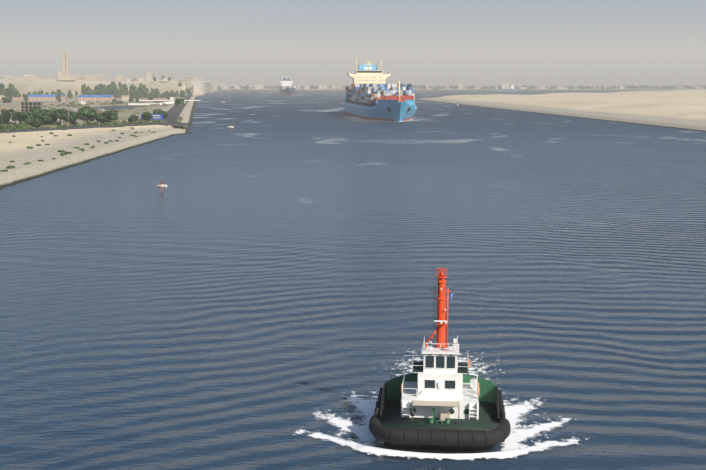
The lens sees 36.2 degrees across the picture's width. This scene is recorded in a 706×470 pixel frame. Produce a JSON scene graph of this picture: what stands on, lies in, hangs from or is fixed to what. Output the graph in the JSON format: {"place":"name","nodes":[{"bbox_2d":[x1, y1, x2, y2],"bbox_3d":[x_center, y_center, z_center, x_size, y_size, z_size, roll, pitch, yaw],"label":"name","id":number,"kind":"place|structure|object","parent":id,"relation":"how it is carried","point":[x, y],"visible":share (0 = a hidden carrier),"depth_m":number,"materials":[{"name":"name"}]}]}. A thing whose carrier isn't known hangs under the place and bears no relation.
{"place":"outdoors","nodes":[
{"label":"outdoors","id":0,"kind":"place"},
{"bbox_2d":[0,92,191,132],"bbox_3d":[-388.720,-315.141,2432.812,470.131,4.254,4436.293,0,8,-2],"label":"bank road","id":1,"kind":"structure","parent":0,"point":[173,112],"depth_m":610.83,"materials":[{"name":"grey asphalt"}]},
{"bbox_2d":[0,71,704,92],"bbox_3d":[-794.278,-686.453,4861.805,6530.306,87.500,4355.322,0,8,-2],"label":"distant town","id":2,"kind":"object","parent":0,"point":[204,86],"visible":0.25,"depth_m":3807.83,"materials":[{"name":"beige"}]},
{"bbox_2d":[0,90,705,469],"bbox_3d":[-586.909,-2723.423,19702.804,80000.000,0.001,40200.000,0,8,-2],"label":"canal water","id":3,"kind":"structure","parent":0,"point":[254,286],"depth_m":151.42,"materials":[{"name":"blue liquid"}]},
{"bbox_2d":[156,181,167,191],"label":"channel buoy","id":4,"kind":"object","parent":3,"relation":"in","point":[162,186],"visible":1,"depth_m":280.07,"materials":[{"name":"grey"}]},
{"bbox_2d":[279,76,296,94],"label":"ship","id":5,"kind":"object","parent":3,"relation":"on","point":[287,88],"visible":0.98,"depth_m":2820.76,"materials":[{"name":"white metal"}]},
{"bbox_2d":[344,59,416,120],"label":"container ship","id":6,"kind":"object","parent":3,"relation":"on","point":[371,94],"visible":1,"depth_m":867.18,"materials":[{"name":"blue metal"}]},
{"bbox_2d":[369,268,510,450],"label":"tugboat","id":7,"kind":"object","parent":3,"relation":"on","point":[439,401],"visible":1,"depth_m":85.45,"materials":[{"name":"white paint"}]},
{"bbox_2d":[293,350,587,460],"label":"wake foam","id":8,"kind":"object","parent":3,"relation":"on","point":[513,447],"visible":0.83,"depth_m":86.69,"materials":[{"name":"white"}]},
{"bbox_2d":[488,84,515,90],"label":"ship","id":9,"kind":"object","parent":3,"relation":"in","point":[510,89],"visible":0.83,"depth_m":4481.12},
{"bbox_2d":[0,79,705,188],"bbox_3d":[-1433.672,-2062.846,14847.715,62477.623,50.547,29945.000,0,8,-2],"label":"sand ground","id":10,"kind":"structure","parent":0,"point":[679,108],"depth_m":933.42,"materials":[{"name":"beige sand"}]},
{"bbox_2d":[56,52,76,79],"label":"war memorial","id":11,"kind":"object","parent":10,"relation":"on","point":[66,75],"visible":1,"depth_m":2721.57,"materials":[{"name":"stone"}]},
{"bbox_2d":[0,108,168,130],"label":"garden trees","id":12,"kind":"object","parent":10,"relation":"on","point":[34,119],"visible":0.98,"depth_m":607.26,"materials":[{"name":"green plant"}]},
{"bbox_2d":[0,101,182,171],"bbox_3d":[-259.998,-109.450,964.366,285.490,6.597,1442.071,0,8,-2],"label":"bank shrubs","id":13,"kind":"object","parent":10,"relation":"on","point":[177,120],"visible":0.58,"depth_m":718.04,"materials":[{"name":"green plant"}]},
{"bbox_2d":[0,79,200,124],"bbox_3d":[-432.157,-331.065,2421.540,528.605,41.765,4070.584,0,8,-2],"label":"buildings","id":14,"kind":"structure","parent":10,"relation":"on","point":[82,99],"depth_m":1702.99,"materials":[{"name":"white paint"}]},
{"bbox_2d":[29,97,185,123],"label":"palms","id":15,"kind":"object","parent":10,"relation":"on","point":[177,101],"visible":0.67,"depth_m":626.25,"materials":[{"name":"green plant"}]},
{"bbox_2d":[0,75,234,103],"bbox_3d":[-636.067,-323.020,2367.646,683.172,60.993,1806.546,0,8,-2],"label":"hillside trees","id":16,"kind":"object","parent":10,"relation":"on","point":[9,92],"visible":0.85,"depth_m":2114.70,"materials":[{"name":"green plant"}]},
{"bbox_2d":[185,98,197,133],"bbox_3d":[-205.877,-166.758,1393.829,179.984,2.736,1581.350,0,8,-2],"label":"rocks","id":17,"kind":"object","parent":10,"relation":"on","point":[191,116],"visible":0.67,"depth_m":937.00,"materials":[{"name":"grey stone"}]},
{"bbox_2d":[188,85,705,91],"bbox_3d":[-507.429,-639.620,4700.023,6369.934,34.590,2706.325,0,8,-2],"label":"town trees","id":18,"kind":"object","parent":10,"relation":"on","point":[245,87],"visible":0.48,"depth_m":5708.47,"materials":[{"name":"green plant"}]},
{"bbox_2d":[0,0,705,84],"label":"sky","id":19,"kind":"structure","parent":0,"point":[419,42],"materials":[{"name":"grey"}]}
]}

